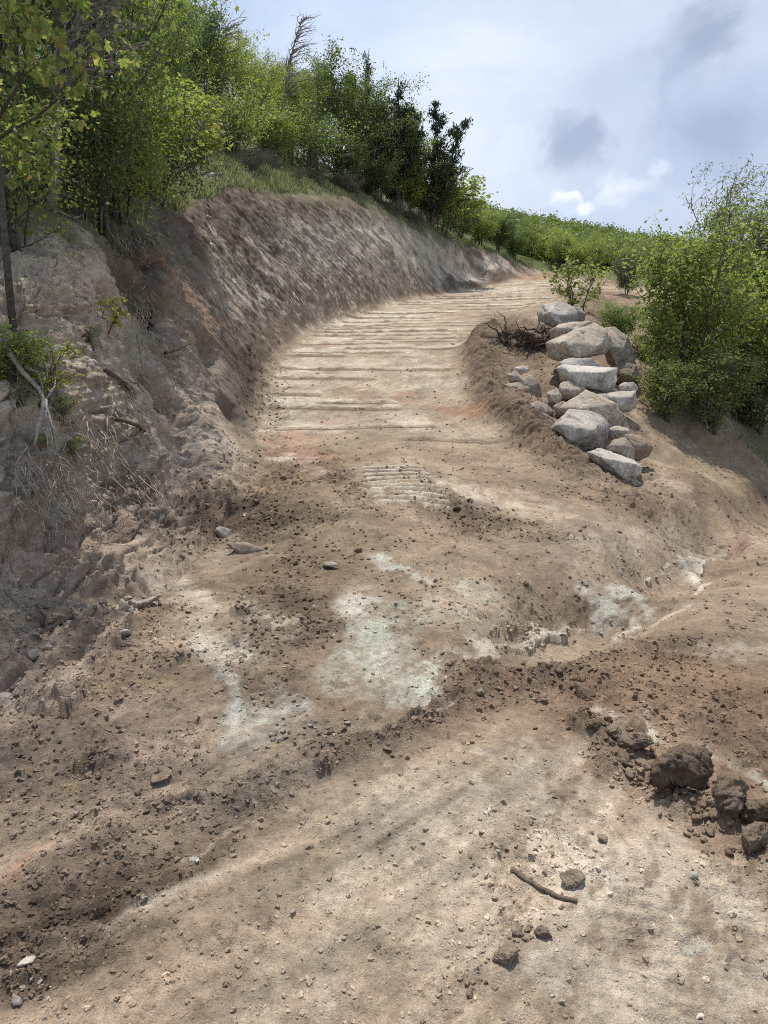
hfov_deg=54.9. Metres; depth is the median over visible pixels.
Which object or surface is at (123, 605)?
stone
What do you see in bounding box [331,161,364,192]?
sage shrub
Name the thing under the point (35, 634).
stone
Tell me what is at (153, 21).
maple tree
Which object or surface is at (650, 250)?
oak tree
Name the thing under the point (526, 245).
oak tree
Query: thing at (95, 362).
stone
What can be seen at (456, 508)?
dirt clod
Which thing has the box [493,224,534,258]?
oak bush
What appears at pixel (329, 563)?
stone
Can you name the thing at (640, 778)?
dirt clod
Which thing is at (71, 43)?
bare tree
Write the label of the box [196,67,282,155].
oak bush
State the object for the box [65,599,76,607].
stone
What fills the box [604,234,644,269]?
oak tree
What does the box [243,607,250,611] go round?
dirt clod
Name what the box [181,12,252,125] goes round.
maple tree
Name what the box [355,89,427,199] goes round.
maple tree
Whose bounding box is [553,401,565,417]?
boulder
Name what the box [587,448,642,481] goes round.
boulder
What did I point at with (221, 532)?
stone
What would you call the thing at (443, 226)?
oak bush
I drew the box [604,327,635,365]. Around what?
boulder
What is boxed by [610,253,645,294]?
oak bush
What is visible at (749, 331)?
oak bush
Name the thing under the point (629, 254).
oak bush
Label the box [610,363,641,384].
boulder
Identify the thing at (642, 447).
boulder
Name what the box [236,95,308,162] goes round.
oak bush
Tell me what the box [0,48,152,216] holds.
oak bush
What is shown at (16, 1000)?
stone
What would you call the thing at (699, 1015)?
stone
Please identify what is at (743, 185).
willow tree
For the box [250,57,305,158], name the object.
maple tree
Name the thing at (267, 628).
dirt clod
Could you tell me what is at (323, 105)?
maple tree
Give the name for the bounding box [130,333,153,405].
fallen branch
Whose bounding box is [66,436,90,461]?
leafy sprig
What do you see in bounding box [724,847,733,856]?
dirt clod
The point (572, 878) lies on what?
dirt clod
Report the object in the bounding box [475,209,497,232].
oak tree
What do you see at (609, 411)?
boulder
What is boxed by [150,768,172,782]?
stone
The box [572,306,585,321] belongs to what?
boulder
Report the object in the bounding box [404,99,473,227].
juniper tree
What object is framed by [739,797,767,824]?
dirt clod
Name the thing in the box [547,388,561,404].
boulder
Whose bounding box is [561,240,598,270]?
oak bush
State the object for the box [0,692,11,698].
stone
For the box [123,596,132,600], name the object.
stone
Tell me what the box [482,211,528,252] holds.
oak bush
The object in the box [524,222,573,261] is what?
oak bush
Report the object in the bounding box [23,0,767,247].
sky
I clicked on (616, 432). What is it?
boulder
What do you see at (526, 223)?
oak tree
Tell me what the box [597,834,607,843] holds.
stone
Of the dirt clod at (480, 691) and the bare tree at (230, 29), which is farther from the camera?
the bare tree at (230, 29)
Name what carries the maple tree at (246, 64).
on the ground at (326, 292)
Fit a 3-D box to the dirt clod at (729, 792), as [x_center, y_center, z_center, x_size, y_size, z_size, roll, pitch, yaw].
[1.187,0.956,2.532,0.114,0.102,0.165,5,13,21]
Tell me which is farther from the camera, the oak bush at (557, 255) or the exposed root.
the oak bush at (557, 255)
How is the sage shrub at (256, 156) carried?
on the ground at (326, 292)
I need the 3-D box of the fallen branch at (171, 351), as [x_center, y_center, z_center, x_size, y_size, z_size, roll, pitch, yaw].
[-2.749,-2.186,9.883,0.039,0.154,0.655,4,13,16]
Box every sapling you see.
[536,251,617,310]
[580,230,605,278]
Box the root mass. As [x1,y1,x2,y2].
[484,311,554,352]
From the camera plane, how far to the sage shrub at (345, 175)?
29.18 m
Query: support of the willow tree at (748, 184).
on the ground at (326, 292)
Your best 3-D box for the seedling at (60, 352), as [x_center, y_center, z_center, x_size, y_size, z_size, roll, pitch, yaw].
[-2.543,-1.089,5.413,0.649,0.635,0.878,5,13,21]
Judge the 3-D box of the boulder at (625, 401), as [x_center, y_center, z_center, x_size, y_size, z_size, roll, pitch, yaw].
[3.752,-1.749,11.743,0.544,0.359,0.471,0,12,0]
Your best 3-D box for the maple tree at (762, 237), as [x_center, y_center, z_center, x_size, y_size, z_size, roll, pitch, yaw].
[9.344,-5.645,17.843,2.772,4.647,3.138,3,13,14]
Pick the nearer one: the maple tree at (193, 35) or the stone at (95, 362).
the stone at (95, 362)
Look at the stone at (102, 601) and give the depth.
4.64 m
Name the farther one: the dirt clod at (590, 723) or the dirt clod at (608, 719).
the dirt clod at (608, 719)
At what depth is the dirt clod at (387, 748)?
3.05 m
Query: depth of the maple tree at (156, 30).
10.08 m
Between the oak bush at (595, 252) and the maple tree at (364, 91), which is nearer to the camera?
the maple tree at (364, 91)
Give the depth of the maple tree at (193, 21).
37.27 m
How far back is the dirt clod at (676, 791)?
2.65 m
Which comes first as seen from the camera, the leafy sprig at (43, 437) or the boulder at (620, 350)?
the leafy sprig at (43, 437)
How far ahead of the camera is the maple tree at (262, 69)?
37.93 m
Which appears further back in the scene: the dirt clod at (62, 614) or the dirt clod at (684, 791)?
the dirt clod at (62, 614)
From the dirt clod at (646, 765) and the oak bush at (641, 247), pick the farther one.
the oak bush at (641, 247)
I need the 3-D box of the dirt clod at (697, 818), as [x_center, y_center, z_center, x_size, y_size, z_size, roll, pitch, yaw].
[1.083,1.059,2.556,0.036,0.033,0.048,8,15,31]
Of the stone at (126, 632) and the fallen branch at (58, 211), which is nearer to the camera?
the stone at (126, 632)
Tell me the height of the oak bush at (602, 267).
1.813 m
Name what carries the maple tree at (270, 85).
on the ground at (326, 292)
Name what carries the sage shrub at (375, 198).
on the ground at (326, 292)
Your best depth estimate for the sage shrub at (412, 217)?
34.60 m
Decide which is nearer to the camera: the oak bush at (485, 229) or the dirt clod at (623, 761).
the dirt clod at (623, 761)
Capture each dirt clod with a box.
[47,605,73,632]
[84,771,91,778]
[95,772,100,779]
[134,789,141,795]
[163,793,172,803]
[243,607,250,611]
[264,626,271,631]
[277,736,283,741]
[280,472,292,479]
[354,547,361,551]
[383,746,391,750]
[453,506,460,510]
[464,979,469,986]
[466,986,472,998]
[476,687,484,694]
[492,942,518,964]
[511,919,523,936]
[534,924,552,938]
[543,661,550,666]
[555,667,562,673]
[560,869,585,889]
[574,682,595,700]
[585,718,600,727]
[604,716,612,722]
[605,724,621,739]
[615,732,653,750]
[616,757,627,767]
[625,767,634,778]
[634,758,645,766]
[636,775,643,781]
[641,761,650,770]
[649,743,713,789]
[673,786,680,794]
[679,787,688,795]
[691,814,702,822]
[701,848,708,855]
[702,812,710,819]
[704,827,715,836]
[706,799,713,804]
[708,808,721,819]
[711,773,747,813]
[722,813,733,822]
[723,811,738,818]
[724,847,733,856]
[725,818,734,826]
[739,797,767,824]
[741,821,767,853]
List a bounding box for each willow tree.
[677,153,767,344]
[719,162,767,303]
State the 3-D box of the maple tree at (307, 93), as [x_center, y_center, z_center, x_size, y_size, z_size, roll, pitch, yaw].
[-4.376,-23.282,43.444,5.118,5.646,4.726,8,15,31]
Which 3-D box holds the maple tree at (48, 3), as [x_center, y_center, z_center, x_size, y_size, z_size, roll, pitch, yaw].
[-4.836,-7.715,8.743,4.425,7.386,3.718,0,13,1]
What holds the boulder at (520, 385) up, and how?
on the ground at (326, 292)
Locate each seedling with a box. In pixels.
[0,318,86,406]
[0,322,48,384]
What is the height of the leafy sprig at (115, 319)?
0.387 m
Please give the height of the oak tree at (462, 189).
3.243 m
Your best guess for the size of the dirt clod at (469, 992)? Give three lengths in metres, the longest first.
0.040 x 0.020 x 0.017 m
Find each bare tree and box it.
[46,0,152,212]
[217,10,249,141]
[283,10,320,159]
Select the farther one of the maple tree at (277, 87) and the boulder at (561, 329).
the maple tree at (277, 87)
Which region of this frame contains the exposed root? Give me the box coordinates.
[137,302,155,330]
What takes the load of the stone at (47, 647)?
on the ground at (326, 292)
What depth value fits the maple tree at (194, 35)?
34.45 m
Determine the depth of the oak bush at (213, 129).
13.56 m
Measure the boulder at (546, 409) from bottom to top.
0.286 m
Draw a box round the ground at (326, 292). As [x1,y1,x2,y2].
[0,36,767,1023]
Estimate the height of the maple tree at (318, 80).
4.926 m
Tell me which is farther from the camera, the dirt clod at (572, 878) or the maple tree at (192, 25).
the maple tree at (192, 25)
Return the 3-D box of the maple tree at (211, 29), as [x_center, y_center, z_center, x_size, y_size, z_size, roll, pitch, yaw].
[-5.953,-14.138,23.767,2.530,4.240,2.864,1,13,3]
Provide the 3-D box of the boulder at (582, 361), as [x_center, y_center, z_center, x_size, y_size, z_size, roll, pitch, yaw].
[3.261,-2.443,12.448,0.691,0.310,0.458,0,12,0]
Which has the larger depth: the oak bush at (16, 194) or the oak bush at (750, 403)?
the oak bush at (750, 403)
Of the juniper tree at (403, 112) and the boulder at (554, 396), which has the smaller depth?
the boulder at (554, 396)
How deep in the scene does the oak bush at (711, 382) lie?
12.51 m
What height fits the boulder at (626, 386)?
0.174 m
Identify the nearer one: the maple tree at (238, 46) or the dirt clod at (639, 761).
the dirt clod at (639, 761)
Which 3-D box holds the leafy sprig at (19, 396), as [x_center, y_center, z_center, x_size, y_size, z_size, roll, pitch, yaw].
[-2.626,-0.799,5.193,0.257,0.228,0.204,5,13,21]
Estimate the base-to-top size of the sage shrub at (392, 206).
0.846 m
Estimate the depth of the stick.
2.27 m
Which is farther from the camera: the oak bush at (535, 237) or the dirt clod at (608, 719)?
the oak bush at (535, 237)
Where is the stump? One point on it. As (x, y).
(634, 348)
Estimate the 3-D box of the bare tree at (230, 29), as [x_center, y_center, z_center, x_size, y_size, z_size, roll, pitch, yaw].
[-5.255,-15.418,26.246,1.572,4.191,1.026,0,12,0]
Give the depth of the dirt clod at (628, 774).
2.79 m
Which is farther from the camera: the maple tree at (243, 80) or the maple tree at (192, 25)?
the maple tree at (243, 80)
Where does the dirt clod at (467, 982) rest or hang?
on the ground at (326, 292)
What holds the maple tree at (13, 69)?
on the ground at (326, 292)
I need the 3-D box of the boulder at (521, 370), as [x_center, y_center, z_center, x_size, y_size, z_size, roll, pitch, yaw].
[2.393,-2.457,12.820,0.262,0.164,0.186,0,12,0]
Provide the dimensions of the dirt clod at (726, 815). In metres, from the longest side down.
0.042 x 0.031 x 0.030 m
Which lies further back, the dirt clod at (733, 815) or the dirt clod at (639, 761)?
the dirt clod at (639, 761)
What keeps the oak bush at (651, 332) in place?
on the ground at (326, 292)
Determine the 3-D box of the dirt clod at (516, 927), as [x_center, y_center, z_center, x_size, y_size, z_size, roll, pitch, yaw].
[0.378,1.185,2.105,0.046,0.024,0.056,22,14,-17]
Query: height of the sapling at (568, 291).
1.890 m
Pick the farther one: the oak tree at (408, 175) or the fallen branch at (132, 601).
the oak tree at (408, 175)
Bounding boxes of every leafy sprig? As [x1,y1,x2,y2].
[3,383,30,406]
[18,377,48,400]
[26,430,57,450]
[49,390,83,427]
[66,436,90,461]
[83,322,104,352]
[92,294,143,334]
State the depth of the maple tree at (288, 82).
34.04 m
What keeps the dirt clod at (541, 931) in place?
on the ground at (326, 292)
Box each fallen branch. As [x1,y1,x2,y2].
[0,334,85,539]
[35,199,82,218]
[102,367,158,412]
[115,417,145,431]
[128,594,161,604]
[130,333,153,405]
[164,343,191,353]
[679,389,712,428]
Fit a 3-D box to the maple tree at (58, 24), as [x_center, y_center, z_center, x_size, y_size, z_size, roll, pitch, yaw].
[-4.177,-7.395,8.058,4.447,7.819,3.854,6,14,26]
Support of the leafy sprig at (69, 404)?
on the ground at (326, 292)
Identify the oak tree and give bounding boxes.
[366,114,442,213]
[405,128,463,217]
[421,166,497,237]
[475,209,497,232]
[483,208,510,223]
[514,218,545,256]
[516,220,537,255]
[561,226,582,264]
[603,231,634,270]
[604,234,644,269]
[636,238,670,263]
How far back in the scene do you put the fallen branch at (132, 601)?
4.76 m
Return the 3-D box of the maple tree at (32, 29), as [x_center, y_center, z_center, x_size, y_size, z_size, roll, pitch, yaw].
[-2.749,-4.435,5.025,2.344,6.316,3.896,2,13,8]
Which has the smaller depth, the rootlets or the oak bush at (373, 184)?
the rootlets
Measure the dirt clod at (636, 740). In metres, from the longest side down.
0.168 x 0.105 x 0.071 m
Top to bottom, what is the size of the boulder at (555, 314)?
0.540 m
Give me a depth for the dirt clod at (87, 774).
2.86 m
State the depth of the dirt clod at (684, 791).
2.62 m
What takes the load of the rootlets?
on the ground at (326, 292)
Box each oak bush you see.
[0,17,212,233]
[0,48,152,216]
[0,67,109,256]
[22,52,213,225]
[93,88,247,209]
[113,74,233,201]
[163,76,246,152]
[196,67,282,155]
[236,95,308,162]
[254,89,368,179]
[317,130,368,183]
[351,146,407,198]
[389,166,434,212]
[415,195,474,234]
[445,207,484,238]
[457,206,501,244]
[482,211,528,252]
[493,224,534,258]
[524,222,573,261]
[526,229,581,262]
[540,226,575,260]
[542,232,578,268]
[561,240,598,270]
[563,234,599,263]
[569,229,597,266]
[570,241,602,268]
[586,236,618,267]
[591,246,614,268]
[591,297,648,336]
[600,255,613,270]
[604,185,767,396]
[606,246,634,268]
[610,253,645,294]
[615,246,641,270]
[618,235,673,273]
[621,352,707,422]
[622,303,701,374]
[663,339,767,434]
[676,239,767,415]
[703,333,767,434]
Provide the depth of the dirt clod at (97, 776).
2.85 m
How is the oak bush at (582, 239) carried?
on the ground at (326, 292)
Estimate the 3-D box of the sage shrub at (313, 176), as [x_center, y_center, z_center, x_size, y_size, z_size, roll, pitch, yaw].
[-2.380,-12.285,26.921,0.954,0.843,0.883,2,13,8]
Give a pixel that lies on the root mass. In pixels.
(528, 333)
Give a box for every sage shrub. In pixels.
[227,141,269,170]
[234,145,262,170]
[237,137,272,171]
[254,147,285,168]
[283,164,308,181]
[304,149,335,177]
[306,164,330,184]
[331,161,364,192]
[331,170,354,187]
[345,174,368,190]
[345,179,364,193]
[371,188,385,205]
[381,194,400,211]
[389,196,408,218]
[398,200,424,223]
[407,202,431,225]
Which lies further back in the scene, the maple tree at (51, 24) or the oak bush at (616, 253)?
the oak bush at (616, 253)
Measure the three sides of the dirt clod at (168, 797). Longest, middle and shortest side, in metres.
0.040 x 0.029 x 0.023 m
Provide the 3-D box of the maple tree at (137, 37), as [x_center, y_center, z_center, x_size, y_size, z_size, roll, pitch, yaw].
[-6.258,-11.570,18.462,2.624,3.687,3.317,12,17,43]
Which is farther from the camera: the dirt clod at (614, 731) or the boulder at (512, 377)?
the boulder at (512, 377)
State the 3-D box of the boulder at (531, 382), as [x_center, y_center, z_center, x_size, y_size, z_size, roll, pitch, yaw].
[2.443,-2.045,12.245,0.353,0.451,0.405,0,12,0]
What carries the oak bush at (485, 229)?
on the ground at (326, 292)
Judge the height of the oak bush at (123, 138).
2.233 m
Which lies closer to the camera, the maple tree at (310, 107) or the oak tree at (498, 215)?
the maple tree at (310, 107)
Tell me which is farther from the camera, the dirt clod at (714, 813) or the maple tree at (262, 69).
the maple tree at (262, 69)
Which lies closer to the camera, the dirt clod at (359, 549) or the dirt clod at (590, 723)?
the dirt clod at (590, 723)
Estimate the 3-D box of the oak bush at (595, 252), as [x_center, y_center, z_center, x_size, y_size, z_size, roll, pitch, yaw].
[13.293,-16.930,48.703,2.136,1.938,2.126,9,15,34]
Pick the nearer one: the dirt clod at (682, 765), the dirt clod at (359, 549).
the dirt clod at (682, 765)
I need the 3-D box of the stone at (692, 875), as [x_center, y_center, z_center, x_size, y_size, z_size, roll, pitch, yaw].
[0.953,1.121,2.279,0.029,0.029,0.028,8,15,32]
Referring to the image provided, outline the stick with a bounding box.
[511,866,577,902]
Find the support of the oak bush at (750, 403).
on the ground at (326, 292)
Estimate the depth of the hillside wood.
131.27 m
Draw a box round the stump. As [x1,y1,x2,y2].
[632,335,655,358]
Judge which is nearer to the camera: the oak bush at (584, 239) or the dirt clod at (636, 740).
the dirt clod at (636, 740)
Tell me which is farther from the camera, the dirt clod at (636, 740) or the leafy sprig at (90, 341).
the leafy sprig at (90, 341)
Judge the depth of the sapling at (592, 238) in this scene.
43.74 m
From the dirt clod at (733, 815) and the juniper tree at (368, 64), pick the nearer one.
the dirt clod at (733, 815)
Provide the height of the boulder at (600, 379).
0.476 m
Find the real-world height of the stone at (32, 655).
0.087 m
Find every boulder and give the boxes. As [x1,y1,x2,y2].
[506,371,521,382]
[506,383,530,393]
[515,366,529,374]
[522,375,541,397]
[531,401,553,414]
[538,302,578,326]
[546,323,612,360]
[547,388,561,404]
[550,321,591,339]
[551,409,610,451]
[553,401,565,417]
[557,364,617,392]
[559,358,598,366]
[559,381,586,399]
[559,390,630,429]
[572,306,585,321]
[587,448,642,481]
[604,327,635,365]
[606,391,637,412]
[606,437,634,459]
[608,426,630,439]
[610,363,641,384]
[618,382,637,391]
[624,433,652,460]
[632,479,640,485]
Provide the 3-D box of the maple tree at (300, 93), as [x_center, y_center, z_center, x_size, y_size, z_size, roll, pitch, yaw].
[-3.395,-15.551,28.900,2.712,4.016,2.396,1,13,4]
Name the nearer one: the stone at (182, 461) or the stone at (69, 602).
the stone at (69, 602)
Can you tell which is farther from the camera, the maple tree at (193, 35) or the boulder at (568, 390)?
the maple tree at (193, 35)
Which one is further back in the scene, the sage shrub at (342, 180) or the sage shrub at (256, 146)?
the sage shrub at (342, 180)
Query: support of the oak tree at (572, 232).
on the ground at (326, 292)
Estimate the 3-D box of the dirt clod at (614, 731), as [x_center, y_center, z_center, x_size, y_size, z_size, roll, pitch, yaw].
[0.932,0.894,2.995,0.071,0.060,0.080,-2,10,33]
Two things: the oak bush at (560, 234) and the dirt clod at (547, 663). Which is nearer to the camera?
the dirt clod at (547, 663)
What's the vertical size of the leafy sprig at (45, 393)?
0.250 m
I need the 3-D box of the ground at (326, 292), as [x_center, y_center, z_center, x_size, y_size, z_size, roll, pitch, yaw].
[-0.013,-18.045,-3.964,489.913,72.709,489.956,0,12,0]
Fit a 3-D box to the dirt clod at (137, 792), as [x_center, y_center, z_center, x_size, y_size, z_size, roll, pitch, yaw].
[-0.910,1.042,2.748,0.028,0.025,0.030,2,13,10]
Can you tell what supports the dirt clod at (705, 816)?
on the ground at (326, 292)
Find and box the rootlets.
[0,224,195,561]
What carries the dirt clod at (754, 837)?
on the ground at (326, 292)
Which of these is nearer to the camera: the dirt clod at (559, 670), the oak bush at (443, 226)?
the dirt clod at (559, 670)
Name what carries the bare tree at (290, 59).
on the ground at (326, 292)
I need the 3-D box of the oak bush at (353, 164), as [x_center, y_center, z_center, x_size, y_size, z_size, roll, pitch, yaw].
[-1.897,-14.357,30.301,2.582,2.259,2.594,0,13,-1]
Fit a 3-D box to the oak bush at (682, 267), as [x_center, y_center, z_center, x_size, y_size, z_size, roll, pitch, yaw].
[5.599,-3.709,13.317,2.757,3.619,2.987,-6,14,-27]
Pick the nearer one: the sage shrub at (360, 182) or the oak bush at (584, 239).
the sage shrub at (360, 182)
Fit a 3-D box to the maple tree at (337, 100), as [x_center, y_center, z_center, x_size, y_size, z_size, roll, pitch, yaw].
[-1.869,-16.719,31.630,3.446,5.776,3.901,-7,14,-28]
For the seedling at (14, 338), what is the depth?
5.13 m
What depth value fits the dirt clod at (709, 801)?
2.58 m
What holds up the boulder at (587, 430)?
on the ground at (326, 292)
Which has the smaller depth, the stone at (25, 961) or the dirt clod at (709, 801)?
the stone at (25, 961)
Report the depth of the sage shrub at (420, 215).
34.95 m
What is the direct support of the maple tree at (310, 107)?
on the ground at (326, 292)
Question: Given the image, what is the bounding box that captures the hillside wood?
[451,197,759,279]
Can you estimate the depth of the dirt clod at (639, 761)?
2.85 m
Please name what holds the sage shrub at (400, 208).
on the ground at (326, 292)
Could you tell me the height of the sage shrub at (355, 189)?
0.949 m
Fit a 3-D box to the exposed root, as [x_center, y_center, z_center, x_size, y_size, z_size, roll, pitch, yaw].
[-3.108,-2.555,9.677,0.141,0.428,0.474,2,13,9]
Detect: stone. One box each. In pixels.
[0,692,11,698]
[11,993,22,1005]
[17,955,36,967]
[27,648,39,661]
[32,632,39,636]
[43,644,52,651]
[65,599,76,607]
[88,359,98,365]
[99,598,107,603]
[118,629,131,636]
[119,598,130,610]
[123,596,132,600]
[133,596,156,609]
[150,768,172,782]
[169,452,187,467]
[215,526,230,537]
[226,542,264,553]
[323,561,338,565]
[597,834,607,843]
[688,871,698,879]
[696,1013,704,1019]
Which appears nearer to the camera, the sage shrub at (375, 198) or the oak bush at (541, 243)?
the sage shrub at (375, 198)
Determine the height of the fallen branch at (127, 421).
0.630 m
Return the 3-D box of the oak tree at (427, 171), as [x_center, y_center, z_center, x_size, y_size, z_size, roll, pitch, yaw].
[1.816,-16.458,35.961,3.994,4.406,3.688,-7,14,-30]
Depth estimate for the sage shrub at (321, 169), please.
27.55 m
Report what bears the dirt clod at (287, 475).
on the ground at (326, 292)
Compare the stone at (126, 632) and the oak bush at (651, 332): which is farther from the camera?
the oak bush at (651, 332)
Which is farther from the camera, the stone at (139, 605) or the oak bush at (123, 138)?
the oak bush at (123, 138)
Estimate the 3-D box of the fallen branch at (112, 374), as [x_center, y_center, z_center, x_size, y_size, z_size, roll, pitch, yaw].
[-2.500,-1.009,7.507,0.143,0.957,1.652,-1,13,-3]
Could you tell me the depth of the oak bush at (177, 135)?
10.99 m
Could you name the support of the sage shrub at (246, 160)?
on the ground at (326, 292)
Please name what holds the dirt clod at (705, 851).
on the ground at (326, 292)
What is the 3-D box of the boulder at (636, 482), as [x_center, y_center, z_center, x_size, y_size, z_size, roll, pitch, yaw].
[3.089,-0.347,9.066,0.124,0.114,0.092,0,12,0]
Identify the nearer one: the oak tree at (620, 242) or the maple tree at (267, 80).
the maple tree at (267, 80)
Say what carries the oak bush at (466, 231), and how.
on the ground at (326, 292)
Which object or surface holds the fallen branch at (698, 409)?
on the ground at (326, 292)
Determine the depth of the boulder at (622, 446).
9.46 m
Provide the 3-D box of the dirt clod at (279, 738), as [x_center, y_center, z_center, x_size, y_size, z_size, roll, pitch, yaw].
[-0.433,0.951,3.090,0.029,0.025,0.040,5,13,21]
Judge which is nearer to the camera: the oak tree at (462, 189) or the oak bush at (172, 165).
the oak bush at (172, 165)
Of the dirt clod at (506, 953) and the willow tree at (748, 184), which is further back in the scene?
the willow tree at (748, 184)
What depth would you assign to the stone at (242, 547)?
5.70 m
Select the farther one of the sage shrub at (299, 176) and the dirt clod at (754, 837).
the sage shrub at (299, 176)
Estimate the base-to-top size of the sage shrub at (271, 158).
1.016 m
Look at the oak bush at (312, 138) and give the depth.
28.19 m
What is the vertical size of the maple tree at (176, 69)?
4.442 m
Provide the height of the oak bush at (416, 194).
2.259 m
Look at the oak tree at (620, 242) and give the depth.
53.06 m
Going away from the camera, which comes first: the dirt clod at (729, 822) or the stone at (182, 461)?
the dirt clod at (729, 822)
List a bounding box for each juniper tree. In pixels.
[337,51,393,191]
[374,77,434,203]
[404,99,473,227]
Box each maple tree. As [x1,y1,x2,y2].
[0,0,91,186]
[0,0,141,333]
[0,48,41,120]
[1,0,48,51]
[5,0,221,242]
[22,0,71,52]
[46,0,238,184]
[51,2,86,215]
[69,0,195,92]
[116,0,219,99]
[146,0,213,89]
[146,0,229,100]
[164,0,239,115]
[175,2,216,98]
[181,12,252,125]
[183,1,214,95]
[195,13,274,146]
[204,50,293,146]
[213,40,264,124]
[224,36,266,141]
[229,44,282,106]
[241,55,284,127]
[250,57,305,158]
[265,61,332,164]
[267,58,305,158]
[279,62,335,163]
[287,47,350,171]
[293,67,325,163]
[295,34,392,172]
[298,63,341,161]
[322,51,430,194]
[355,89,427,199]
[665,183,767,317]
[713,199,767,345]
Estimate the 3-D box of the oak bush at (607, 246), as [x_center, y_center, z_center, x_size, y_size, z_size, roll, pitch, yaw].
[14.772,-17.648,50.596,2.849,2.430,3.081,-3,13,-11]
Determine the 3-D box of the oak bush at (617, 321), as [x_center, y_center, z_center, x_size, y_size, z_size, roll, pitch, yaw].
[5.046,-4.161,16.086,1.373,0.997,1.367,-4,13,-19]
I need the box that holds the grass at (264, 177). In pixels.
[0,107,767,467]
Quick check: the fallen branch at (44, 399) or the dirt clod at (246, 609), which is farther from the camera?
the fallen branch at (44, 399)
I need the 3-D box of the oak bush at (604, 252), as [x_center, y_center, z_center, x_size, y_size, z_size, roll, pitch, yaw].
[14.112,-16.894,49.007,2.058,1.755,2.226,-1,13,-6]
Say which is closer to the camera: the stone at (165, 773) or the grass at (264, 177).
the stone at (165, 773)
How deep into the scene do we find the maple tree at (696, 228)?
20.80 m
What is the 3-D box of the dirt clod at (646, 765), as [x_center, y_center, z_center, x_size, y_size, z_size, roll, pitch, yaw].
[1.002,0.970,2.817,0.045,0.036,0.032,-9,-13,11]
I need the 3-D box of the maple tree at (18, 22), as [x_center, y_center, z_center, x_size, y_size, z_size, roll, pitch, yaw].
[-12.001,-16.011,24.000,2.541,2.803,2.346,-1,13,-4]
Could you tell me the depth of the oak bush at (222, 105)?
20.30 m
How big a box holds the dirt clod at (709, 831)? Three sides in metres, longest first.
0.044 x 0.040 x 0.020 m
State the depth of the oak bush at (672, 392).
12.47 m
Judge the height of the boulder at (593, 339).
0.651 m
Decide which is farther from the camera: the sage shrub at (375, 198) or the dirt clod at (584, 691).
the sage shrub at (375, 198)
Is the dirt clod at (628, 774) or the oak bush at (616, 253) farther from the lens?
the oak bush at (616, 253)
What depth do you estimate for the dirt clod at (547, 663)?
3.70 m

